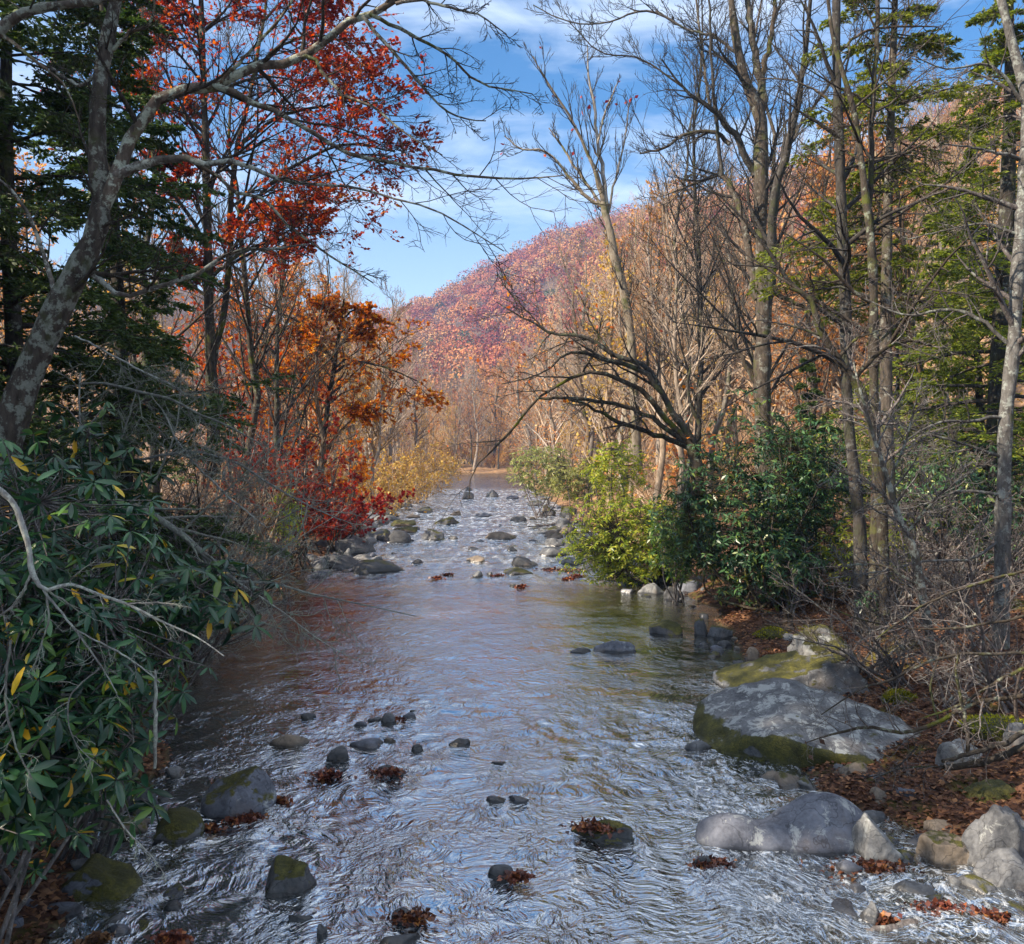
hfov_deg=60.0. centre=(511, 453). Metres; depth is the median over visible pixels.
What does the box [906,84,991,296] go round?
bare tree
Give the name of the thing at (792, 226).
bare tree
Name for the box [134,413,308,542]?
bare shrub
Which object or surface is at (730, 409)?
bare tree
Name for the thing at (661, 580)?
boulder
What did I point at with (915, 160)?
bare tree
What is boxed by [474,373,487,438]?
bare tree
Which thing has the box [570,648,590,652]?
boulder
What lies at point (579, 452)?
brush
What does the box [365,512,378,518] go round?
cobble
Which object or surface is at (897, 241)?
hemlock
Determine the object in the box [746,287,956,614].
bent tree
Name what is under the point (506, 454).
golden shrub
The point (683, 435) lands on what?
arching tree
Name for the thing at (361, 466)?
shrub
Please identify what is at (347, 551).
rock
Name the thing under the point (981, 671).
bare shrub
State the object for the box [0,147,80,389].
rusty tree
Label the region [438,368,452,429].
bare tree
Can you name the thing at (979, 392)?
hemlock
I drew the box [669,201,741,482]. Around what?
bare tree
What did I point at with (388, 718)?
stone
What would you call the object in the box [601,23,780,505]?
bare tree
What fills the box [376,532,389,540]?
rock
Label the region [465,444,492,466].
brush
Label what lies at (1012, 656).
bare shrub
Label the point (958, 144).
bare tree
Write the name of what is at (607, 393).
golden tree
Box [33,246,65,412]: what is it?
bare tree
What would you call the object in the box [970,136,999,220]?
rusty tree
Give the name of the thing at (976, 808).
fallen leaves
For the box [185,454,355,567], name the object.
bare shrub
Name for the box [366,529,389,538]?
cobble
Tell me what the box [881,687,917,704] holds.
moss mound
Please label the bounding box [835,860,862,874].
boulder
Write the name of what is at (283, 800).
leaf clump
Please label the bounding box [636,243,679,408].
bare tree
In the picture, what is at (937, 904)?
leaf clump
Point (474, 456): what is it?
golden shrub
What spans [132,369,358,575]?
bare shrub
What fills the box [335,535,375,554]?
rock
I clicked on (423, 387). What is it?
bare tree
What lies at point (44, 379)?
rusty tree
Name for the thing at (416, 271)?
sky
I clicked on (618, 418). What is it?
rusty tree
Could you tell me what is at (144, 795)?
boulder
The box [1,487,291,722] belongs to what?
bare shrub
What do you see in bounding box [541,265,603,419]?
bare tree
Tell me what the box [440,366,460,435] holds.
bare tree
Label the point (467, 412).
rusty tree
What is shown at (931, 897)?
cobble
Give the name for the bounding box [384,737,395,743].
stone
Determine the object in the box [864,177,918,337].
rusty tree
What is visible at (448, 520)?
rock
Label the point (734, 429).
rusty tree
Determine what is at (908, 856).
cobble
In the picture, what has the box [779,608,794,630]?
stump
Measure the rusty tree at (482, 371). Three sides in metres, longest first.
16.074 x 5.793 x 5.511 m
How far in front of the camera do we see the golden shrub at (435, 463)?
92.20 m
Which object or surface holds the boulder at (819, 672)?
on the ground
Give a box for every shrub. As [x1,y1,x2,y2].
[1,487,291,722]
[9,445,272,647]
[25,398,333,688]
[35,367,296,558]
[39,395,232,655]
[42,370,205,559]
[52,369,246,546]
[101,448,300,667]
[123,497,307,681]
[124,439,332,634]
[128,466,294,651]
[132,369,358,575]
[132,380,292,557]
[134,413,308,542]
[158,444,338,633]
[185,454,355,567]
[192,480,329,579]
[199,384,362,572]
[223,411,315,506]
[231,462,304,547]
[269,455,415,553]
[300,437,376,524]
[323,500,363,540]
[336,454,415,502]
[353,472,414,516]
[366,461,448,509]
[367,441,459,495]
[387,460,460,503]
[392,441,449,484]
[401,460,456,495]
[403,451,461,486]
[418,440,450,458]
[424,450,463,474]
[430,452,469,478]
[459,437,497,459]
[466,449,487,466]
[484,448,509,467]
[492,445,514,465]
[751,565,896,651]
[765,453,925,595]
[768,530,1023,690]
[789,559,1023,797]
[797,506,1023,616]
[815,467,1023,649]
[843,523,1014,679]
[854,516,1023,722]
[857,551,1023,707]
[887,471,1023,590]
[889,480,1023,607]
[912,477,1023,621]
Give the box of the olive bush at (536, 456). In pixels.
[504,442,573,517]
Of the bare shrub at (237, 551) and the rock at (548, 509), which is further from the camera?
the rock at (548, 509)
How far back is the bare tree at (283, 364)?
44.15 m
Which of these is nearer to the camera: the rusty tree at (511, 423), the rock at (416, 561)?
the rock at (416, 561)
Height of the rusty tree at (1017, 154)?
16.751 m
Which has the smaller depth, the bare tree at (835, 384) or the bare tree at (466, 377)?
the bare tree at (835, 384)
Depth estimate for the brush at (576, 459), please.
59.91 m
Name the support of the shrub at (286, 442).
on the ground
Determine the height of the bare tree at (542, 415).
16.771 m
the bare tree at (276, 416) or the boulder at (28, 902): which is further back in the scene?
the bare tree at (276, 416)
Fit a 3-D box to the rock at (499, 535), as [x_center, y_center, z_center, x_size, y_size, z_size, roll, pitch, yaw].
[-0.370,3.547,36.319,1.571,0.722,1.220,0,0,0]
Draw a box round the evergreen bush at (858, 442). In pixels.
[824,405,935,543]
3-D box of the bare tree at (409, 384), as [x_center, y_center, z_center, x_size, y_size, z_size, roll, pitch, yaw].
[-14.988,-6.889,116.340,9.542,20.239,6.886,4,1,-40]
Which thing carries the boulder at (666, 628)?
on the ground
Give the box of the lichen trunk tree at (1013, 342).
[802,0,1023,648]
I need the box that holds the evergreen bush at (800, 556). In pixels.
[760,532,829,616]
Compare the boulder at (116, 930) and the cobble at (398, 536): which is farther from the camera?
the cobble at (398, 536)
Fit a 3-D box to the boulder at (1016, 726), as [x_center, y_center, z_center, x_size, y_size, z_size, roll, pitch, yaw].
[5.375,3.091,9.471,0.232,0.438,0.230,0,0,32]
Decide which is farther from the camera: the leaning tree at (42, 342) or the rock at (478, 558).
the rock at (478, 558)
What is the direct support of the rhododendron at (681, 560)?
on the ground
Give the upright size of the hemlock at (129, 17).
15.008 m
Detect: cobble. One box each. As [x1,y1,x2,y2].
[57,871,77,880]
[93,906,104,909]
[107,912,127,923]
[138,919,149,931]
[157,796,170,803]
[163,882,184,896]
[163,899,181,910]
[304,570,331,578]
[311,558,327,569]
[320,554,358,568]
[351,559,404,573]
[355,529,371,537]
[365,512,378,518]
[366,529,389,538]
[373,556,382,559]
[377,519,388,524]
[383,514,400,519]
[386,530,411,542]
[405,514,419,517]
[536,526,561,533]
[547,511,554,515]
[547,533,562,538]
[555,518,571,526]
[562,526,575,534]
[576,563,597,570]
[623,579,642,585]
[674,579,702,593]
[684,740,711,751]
[699,613,708,617]
[699,642,709,647]
[708,651,720,657]
[710,645,724,652]
[717,640,732,647]
[733,660,743,662]
[761,770,777,778]
[774,772,799,789]
[782,633,793,640]
[797,776,816,789]
[831,898,855,915]
[832,763,842,770]
[834,761,867,776]
[849,883,865,892]
[863,810,887,823]
[869,786,886,804]
[886,835,898,843]
[896,787,917,796]
[896,849,913,862]
[906,837,918,844]
[924,894,943,900]
[948,875,961,886]
[958,874,997,894]
[1008,901,1023,915]
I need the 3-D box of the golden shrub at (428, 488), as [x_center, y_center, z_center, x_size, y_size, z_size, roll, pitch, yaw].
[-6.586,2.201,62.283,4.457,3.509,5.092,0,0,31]
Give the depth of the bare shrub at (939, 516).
16.40 m
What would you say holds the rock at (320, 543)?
on the ground
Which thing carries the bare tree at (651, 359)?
on the ground
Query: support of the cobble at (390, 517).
on the ground
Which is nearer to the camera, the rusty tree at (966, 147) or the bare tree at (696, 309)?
the bare tree at (696, 309)
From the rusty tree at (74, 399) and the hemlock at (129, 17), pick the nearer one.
the hemlock at (129, 17)
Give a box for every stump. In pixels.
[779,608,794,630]
[855,591,882,671]
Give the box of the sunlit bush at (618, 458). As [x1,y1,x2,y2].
[579,438,655,527]
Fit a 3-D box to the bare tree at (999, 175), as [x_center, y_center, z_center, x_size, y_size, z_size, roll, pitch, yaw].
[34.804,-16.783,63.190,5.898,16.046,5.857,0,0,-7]
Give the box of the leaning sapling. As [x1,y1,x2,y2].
[814,363,992,658]
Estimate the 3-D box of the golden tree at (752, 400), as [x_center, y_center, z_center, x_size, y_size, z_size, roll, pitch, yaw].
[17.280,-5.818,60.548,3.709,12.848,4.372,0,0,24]
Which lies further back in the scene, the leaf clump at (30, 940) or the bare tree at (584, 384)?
the bare tree at (584, 384)
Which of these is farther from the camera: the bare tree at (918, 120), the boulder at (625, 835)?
the bare tree at (918, 120)
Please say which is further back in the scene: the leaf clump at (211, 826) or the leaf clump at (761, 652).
the leaf clump at (761, 652)
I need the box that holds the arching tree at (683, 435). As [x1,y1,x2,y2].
[417,268,713,536]
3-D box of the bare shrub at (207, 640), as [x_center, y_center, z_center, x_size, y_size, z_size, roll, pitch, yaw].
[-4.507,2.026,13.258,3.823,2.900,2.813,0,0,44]
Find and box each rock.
[317,539,327,546]
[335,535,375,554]
[344,548,350,555]
[353,554,371,559]
[358,569,369,574]
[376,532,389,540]
[390,520,415,525]
[394,526,417,532]
[411,559,422,563]
[417,507,432,512]
[422,529,444,540]
[435,516,458,524]
[450,510,460,515]
[462,491,473,498]
[466,555,484,561]
[473,512,491,516]
[473,571,482,577]
[485,490,498,496]
[485,531,516,539]
[503,567,532,574]
[506,495,518,498]
[507,545,516,550]
[510,516,526,521]
[511,556,537,566]
[527,500,542,505]
[539,546,569,556]
[542,505,555,513]
[544,530,556,536]
[544,538,564,546]
[559,506,576,517]
[561,557,584,564]
[565,540,583,551]
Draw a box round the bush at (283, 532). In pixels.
[263,488,304,609]
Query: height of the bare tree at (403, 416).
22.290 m
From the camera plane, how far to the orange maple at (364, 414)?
32.61 m
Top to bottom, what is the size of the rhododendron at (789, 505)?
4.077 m
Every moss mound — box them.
[752,626,787,639]
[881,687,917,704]
[957,712,1023,742]
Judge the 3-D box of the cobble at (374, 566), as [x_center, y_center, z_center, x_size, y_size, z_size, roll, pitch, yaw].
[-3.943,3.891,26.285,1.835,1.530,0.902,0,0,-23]
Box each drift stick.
[152,670,157,768]
[528,520,580,526]
[864,918,918,930]
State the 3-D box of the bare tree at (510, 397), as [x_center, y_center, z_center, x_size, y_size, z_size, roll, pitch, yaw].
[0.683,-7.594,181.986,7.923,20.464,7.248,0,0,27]
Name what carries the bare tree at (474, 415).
on the ground
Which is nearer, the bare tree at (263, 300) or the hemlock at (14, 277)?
the hemlock at (14, 277)
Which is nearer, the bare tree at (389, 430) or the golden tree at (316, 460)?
the golden tree at (316, 460)
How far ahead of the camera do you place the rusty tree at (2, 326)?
48.40 m
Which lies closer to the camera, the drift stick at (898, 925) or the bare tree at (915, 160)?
the drift stick at (898, 925)
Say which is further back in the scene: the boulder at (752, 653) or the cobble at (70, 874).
the boulder at (752, 653)
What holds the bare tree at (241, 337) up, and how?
on the ground
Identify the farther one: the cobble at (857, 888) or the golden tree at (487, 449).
the golden tree at (487, 449)
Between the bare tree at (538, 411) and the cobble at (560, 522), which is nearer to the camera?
the cobble at (560, 522)
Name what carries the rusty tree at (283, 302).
on the ground
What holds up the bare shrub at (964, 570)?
on the ground
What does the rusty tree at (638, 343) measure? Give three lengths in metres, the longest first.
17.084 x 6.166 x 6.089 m
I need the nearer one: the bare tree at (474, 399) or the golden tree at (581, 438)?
the golden tree at (581, 438)
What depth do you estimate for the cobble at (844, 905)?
6.80 m
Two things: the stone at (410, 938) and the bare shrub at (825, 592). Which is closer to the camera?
the stone at (410, 938)
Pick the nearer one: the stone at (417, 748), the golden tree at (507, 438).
the stone at (417, 748)
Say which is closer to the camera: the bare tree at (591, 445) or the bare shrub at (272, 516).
the bare shrub at (272, 516)
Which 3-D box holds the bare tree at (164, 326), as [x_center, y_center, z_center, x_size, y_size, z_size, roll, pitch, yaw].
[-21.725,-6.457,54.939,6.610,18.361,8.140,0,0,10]
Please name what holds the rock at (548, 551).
on the ground
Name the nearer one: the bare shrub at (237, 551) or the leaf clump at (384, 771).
the leaf clump at (384, 771)
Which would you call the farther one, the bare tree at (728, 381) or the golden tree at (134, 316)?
the bare tree at (728, 381)
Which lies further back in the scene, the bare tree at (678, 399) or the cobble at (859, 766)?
the bare tree at (678, 399)
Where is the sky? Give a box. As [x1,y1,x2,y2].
[0,0,1023,325]
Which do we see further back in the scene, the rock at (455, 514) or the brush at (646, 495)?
the rock at (455, 514)
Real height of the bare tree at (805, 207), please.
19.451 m
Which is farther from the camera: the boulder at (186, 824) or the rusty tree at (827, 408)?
the rusty tree at (827, 408)
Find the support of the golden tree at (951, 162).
on the ground
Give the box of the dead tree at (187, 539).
[48,335,416,693]
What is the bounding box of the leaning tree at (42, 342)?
[0,0,620,525]
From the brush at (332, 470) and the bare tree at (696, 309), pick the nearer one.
the brush at (332, 470)
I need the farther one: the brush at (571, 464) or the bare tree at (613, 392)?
the bare tree at (613, 392)
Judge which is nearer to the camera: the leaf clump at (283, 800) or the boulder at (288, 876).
the boulder at (288, 876)
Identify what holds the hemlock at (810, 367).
on the ground
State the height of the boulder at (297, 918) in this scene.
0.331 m
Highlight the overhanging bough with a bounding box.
[0,0,143,144]
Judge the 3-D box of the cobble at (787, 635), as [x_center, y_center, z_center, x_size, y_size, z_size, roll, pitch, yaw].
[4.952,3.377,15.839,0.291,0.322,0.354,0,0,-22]
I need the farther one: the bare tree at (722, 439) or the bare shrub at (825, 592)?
the bare tree at (722, 439)
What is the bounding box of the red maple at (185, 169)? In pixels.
[24,0,442,479]
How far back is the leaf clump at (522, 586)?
22.98 m
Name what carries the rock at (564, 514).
on the ground
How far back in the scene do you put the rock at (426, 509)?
52.14 m
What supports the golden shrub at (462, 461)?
on the ground
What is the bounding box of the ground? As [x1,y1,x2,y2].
[0,165,1023,942]
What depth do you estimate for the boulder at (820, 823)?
7.84 m
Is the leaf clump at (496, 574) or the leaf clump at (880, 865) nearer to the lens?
the leaf clump at (880, 865)
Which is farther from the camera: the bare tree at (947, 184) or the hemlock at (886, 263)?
the bare tree at (947, 184)
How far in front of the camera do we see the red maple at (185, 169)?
22.85 m
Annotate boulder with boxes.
[5,897,37,907]
[13,916,23,927]
[47,901,84,916]
[60,853,142,901]
[70,858,88,870]
[100,815,149,836]
[107,924,130,936]
[129,782,157,815]
[153,807,204,842]
[165,766,184,777]
[200,765,276,819]
[264,855,316,897]
[268,734,308,747]
[288,915,312,922]
[317,924,327,939]
[326,745,348,762]
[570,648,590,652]
[571,819,633,842]
[594,641,635,652]
[620,589,635,592]
[637,583,663,594]
[649,620,682,635]
[653,565,670,583]
[663,586,683,600]
[692,855,710,864]
[693,677,920,767]
[694,619,707,636]
[694,792,862,856]
[706,625,732,638]
[713,650,869,694]
[744,647,759,661]
[787,624,859,670]
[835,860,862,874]
[852,813,903,861]
[859,900,879,924]
[893,880,935,894]
[916,830,968,867]
[923,819,952,832]
[935,738,982,769]
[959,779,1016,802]
[961,804,1023,866]
[973,847,1023,891]
[1003,722,1023,748]
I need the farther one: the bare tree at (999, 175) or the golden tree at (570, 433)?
the golden tree at (570, 433)
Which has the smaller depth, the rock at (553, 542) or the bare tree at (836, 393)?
the rock at (553, 542)
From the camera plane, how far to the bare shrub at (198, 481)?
19.14 m
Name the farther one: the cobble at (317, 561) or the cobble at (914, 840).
the cobble at (317, 561)
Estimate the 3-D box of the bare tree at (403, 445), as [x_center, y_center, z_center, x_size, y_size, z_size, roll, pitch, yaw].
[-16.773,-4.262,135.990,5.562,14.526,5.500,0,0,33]
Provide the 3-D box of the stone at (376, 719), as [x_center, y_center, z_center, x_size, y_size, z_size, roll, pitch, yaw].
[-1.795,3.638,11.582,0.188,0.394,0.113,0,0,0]
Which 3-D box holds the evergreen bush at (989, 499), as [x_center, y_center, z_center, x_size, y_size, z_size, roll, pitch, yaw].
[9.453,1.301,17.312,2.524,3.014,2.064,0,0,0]
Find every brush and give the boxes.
[149,449,194,500]
[149,449,204,494]
[317,442,345,497]
[342,451,390,485]
[343,443,388,494]
[380,434,418,468]
[392,435,426,467]
[395,442,419,460]
[449,445,473,462]
[458,445,474,463]
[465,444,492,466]
[466,428,505,463]
[478,453,501,467]
[496,448,522,465]
[518,454,564,481]
[537,474,583,497]
[559,436,606,499]
[571,436,608,467]
[571,453,642,496]
[596,436,653,467]
[598,426,753,497]
[606,458,656,507]
[616,418,690,509]
[633,462,690,511]
[644,450,706,492]
[646,445,708,489]
[723,450,754,499]
[726,412,841,512]
[798,419,907,509]
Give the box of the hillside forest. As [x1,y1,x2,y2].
[290,85,1018,436]
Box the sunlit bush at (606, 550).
[556,489,688,587]
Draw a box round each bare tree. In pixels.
[0,227,46,368]
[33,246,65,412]
[50,192,181,420]
[61,0,274,544]
[84,227,150,395]
[133,212,204,488]
[142,0,336,545]
[152,180,284,512]
[175,305,204,442]
[213,127,361,540]
[217,229,327,478]
[219,270,273,449]
[221,231,322,442]
[221,289,272,454]
[222,256,287,490]
[235,246,346,485]
[261,233,397,541]
[294,254,364,470]
[296,266,372,440]
[323,246,381,493]
[333,273,388,395]
[335,263,385,460]
[341,271,406,453]
[346,276,416,503]
[351,343,390,460]
[356,297,415,482]
[367,325,412,469]
[383,313,423,467]
[384,291,435,460]
[389,327,432,462]
[395,326,443,458]
[400,383,418,455]
[409,342,450,459]
[410,374,444,453]
[422,373,445,461]
[430,362,455,441]
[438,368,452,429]
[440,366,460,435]
[441,376,464,426]
[442,375,478,464]
[445,374,470,463]
[451,352,481,424]
[451,354,498,471]
[460,369,483,447]
[467,363,489,414]
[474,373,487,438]
[476,353,511,462]
[480,389,504,447]
[490,384,512,450]
[498,346,514,412]
[498,368,518,436]
[499,357,515,435]
[500,323,566,478]
[502,332,525,380]
[502,372,513,460]
[503,347,542,428]
[506,368,533,474]
[508,349,541,471]
[511,333,539,384]
[514,279,572,489]
[515,339,554,468]
[519,288,579,455]
[521,226,624,505]
[529,350,556,465]
[533,324,577,452]
[541,232,616,456]
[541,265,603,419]
[556,264,617,492]
[559,210,662,477]
[560,278,621,454]
[561,193,661,490]
[568,293,608,469]
[572,217,672,489]
[573,195,660,498]
[578,205,654,479]
[588,174,752,516]
[589,271,653,474]
[594,0,807,533]
[596,283,641,480]
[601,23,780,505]
[604,165,711,486]
[605,154,754,536]
[607,184,704,387]
[618,0,861,511]
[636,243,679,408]
[639,167,707,432]
[658,135,801,411]
[661,135,780,495]
[666,239,726,444]
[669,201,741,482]
[683,218,751,464]
[685,184,778,488]
[689,146,801,511]
[721,237,751,410]
[723,219,752,438]
[737,159,832,424]
[750,102,912,443]
[751,184,801,383]
[770,138,933,503]
[782,170,798,217]
[785,130,927,441]
[787,74,950,494]
[792,130,807,178]
[797,170,810,248]
[802,145,833,225]
[824,0,983,533]
[851,57,997,525]
[877,126,935,345]
[894,83,953,251]
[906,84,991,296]
[906,103,934,188]
[912,86,952,270]
[913,83,996,338]
[913,104,979,326]
[918,79,957,176]
[922,141,998,323]
[926,81,994,201]
[952,100,1022,374]
[976,114,1017,255]
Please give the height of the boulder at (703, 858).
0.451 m
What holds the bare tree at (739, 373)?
on the ground
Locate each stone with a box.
[301,713,315,719]
[349,738,383,750]
[354,721,366,727]
[368,716,381,721]
[379,764,404,777]
[379,933,420,943]
[381,712,395,724]
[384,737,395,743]
[391,907,413,925]
[403,712,415,718]
[411,744,422,752]
[449,738,469,746]
[486,796,505,803]
[488,864,512,880]
[491,761,505,764]
[508,795,528,803]
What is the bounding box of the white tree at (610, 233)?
[498,18,642,468]
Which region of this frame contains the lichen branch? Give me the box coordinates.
[0,487,223,880]
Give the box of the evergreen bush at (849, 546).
[813,514,926,587]
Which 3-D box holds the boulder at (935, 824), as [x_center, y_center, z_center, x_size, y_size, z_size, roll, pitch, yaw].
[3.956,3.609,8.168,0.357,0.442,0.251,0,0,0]
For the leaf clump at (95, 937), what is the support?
on the water
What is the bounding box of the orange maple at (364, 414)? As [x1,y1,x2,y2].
[223,260,448,464]
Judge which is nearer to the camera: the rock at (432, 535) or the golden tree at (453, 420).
the rock at (432, 535)
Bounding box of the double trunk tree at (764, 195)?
[526,0,877,537]
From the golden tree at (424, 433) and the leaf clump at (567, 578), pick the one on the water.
the leaf clump at (567, 578)
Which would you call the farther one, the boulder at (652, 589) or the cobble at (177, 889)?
the boulder at (652, 589)
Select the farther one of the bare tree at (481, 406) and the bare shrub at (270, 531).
the bare tree at (481, 406)
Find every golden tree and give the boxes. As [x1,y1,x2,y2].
[70,226,204,494]
[284,304,354,487]
[322,294,385,496]
[322,320,382,498]
[343,321,393,485]
[359,370,394,463]
[377,345,412,471]
[392,387,414,447]
[407,395,432,464]
[408,400,436,461]
[416,383,443,459]
[439,394,458,451]
[440,408,461,451]
[444,402,465,457]
[479,411,494,462]
[488,401,509,464]
[498,400,513,461]
[549,363,583,465]
[555,362,584,484]
[573,223,661,514]
[657,272,733,477]
[739,302,779,424]
[927,176,1022,454]
[933,141,968,247]
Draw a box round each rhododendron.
[0,429,217,889]
[0,686,172,943]
[16,399,175,822]
[50,541,282,865]
[643,388,852,615]
[647,507,719,604]
[759,412,862,591]
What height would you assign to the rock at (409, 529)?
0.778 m
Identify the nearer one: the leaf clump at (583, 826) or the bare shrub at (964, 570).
the leaf clump at (583, 826)
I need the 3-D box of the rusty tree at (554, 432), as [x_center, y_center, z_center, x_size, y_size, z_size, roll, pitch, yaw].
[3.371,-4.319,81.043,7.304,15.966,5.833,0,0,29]
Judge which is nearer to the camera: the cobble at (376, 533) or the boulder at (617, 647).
the boulder at (617, 647)
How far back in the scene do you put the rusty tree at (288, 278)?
50.33 m
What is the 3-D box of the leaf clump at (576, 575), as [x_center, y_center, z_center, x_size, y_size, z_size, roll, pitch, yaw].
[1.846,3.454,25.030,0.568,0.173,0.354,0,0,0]
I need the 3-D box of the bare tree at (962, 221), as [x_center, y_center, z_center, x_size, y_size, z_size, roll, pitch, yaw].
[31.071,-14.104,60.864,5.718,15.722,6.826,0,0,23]
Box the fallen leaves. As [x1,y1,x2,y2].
[0,494,1023,943]
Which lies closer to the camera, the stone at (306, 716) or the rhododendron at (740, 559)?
the stone at (306, 716)
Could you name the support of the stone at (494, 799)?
on the water
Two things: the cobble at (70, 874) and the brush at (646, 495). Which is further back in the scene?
the brush at (646, 495)
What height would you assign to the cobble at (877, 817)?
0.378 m
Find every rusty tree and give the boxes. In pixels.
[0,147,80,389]
[0,180,82,382]
[24,295,70,420]
[46,285,102,444]
[239,246,329,443]
[259,257,357,496]
[305,273,366,463]
[371,364,407,474]
[406,368,442,453]
[423,404,447,459]
[441,405,464,451]
[448,379,486,466]
[460,401,474,457]
[463,388,490,463]
[470,365,491,407]
[472,359,512,466]
[486,394,510,468]
[487,341,548,482]
[493,379,512,450]
[499,379,533,475]
[504,380,535,462]
[504,394,524,463]
[516,319,579,486]
[516,343,556,471]
[521,372,566,483]
[528,332,574,418]
[545,321,595,477]
[575,179,737,496]
[577,335,620,457]
[585,233,682,492]
[595,343,626,443]
[613,344,655,452]
[640,341,656,461]
[650,382,683,461]
[682,218,753,455]
[716,124,899,437]
[721,195,831,434]
[735,236,805,452]
[749,105,898,528]
[772,96,923,517]
[772,179,899,462]
[777,172,800,270]
[861,147,933,403]
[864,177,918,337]
[866,213,930,425]
[893,182,928,296]
[944,107,1023,451]
[950,103,991,183]
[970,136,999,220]
[989,123,1019,196]
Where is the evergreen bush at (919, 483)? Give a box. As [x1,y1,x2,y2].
[863,414,996,565]
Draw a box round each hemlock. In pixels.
[0,0,189,671]
[0,0,293,624]
[0,0,300,673]
[745,0,1011,598]
[746,352,870,569]
[784,367,1013,576]
[819,0,1023,564]
[829,231,1023,532]
[844,221,973,532]
[892,133,1023,545]
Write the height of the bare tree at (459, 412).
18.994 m
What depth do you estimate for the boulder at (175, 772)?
9.59 m
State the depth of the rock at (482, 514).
48.83 m
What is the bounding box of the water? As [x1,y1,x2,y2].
[41,473,1023,943]
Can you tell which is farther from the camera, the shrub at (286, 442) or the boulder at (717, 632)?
the shrub at (286, 442)
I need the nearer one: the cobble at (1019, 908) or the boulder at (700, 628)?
the cobble at (1019, 908)
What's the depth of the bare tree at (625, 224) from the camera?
71.90 m
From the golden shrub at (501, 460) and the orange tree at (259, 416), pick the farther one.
the golden shrub at (501, 460)
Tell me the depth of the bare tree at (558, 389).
91.30 m
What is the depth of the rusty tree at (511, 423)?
165.12 m
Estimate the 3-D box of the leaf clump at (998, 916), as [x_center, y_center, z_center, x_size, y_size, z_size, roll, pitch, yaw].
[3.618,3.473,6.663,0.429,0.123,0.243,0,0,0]
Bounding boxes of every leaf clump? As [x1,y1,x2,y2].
[13,934,47,943]
[72,930,122,943]
[143,928,194,943]
[205,823,227,833]
[221,809,278,827]
[277,795,293,807]
[304,767,356,780]
[351,765,414,779]
[380,905,451,928]
[395,716,405,722]
[428,575,446,579]
[440,572,454,575]
[490,572,505,576]
[497,868,535,887]
[514,584,529,588]
[533,566,557,571]
[551,568,580,572]
[558,815,637,838]
[562,576,575,580]
[568,573,586,576]
[685,854,736,869]
[739,649,784,656]
[800,854,924,881]
[876,910,899,924]
[898,897,978,917]
[970,905,1011,922]
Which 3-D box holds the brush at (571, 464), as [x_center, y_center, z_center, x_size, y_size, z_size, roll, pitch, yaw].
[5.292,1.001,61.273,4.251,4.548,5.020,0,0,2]
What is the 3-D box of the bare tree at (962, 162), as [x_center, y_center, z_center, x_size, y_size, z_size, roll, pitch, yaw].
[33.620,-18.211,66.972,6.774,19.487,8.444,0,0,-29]
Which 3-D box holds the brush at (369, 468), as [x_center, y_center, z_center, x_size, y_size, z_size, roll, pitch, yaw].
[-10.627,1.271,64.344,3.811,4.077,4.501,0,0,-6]
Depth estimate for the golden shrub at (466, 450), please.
179.20 m
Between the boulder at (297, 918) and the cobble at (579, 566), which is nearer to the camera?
the boulder at (297, 918)
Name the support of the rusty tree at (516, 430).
on the ground
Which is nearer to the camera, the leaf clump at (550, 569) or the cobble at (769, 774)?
the cobble at (769, 774)
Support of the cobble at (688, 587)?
on the ground
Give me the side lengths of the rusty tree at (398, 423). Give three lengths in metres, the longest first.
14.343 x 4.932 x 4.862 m
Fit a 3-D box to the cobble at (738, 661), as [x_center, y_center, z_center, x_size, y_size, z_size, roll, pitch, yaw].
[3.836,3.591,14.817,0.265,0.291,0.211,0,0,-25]
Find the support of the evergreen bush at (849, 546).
on the ground
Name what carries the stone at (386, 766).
on the water
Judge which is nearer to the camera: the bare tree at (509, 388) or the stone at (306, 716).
the stone at (306, 716)
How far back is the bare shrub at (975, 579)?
13.71 m
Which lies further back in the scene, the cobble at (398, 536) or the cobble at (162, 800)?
the cobble at (398, 536)
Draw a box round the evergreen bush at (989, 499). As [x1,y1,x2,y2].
[927,443,1023,589]
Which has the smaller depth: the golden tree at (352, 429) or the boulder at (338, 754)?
the boulder at (338, 754)
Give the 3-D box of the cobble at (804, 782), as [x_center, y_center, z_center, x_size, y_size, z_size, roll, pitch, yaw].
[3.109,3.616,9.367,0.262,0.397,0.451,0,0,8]
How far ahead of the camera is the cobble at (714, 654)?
15.27 m
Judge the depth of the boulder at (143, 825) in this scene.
8.14 m
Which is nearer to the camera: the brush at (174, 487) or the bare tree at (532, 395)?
the brush at (174, 487)
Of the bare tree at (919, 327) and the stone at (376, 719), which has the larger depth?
the bare tree at (919, 327)
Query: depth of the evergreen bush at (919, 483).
20.04 m
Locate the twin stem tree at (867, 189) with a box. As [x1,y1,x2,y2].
[660,0,1023,625]
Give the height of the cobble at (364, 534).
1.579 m
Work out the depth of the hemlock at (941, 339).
29.87 m
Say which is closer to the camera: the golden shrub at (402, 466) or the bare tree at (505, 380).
the golden shrub at (402, 466)
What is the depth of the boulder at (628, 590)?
22.29 m
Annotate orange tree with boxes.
[128,248,291,510]
[148,177,376,505]
[187,231,371,496]
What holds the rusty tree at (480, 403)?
on the ground
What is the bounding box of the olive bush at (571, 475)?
[545,457,604,533]
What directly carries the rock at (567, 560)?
on the ground
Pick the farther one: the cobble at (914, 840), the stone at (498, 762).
the stone at (498, 762)
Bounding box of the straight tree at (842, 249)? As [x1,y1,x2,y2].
[635,0,1005,630]
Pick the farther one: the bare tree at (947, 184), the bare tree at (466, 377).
the bare tree at (466, 377)
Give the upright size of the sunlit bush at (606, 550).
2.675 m
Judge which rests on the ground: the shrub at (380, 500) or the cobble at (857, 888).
the shrub at (380, 500)
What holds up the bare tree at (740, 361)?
on the ground
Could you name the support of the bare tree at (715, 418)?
on the ground
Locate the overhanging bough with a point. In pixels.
(8, 22)

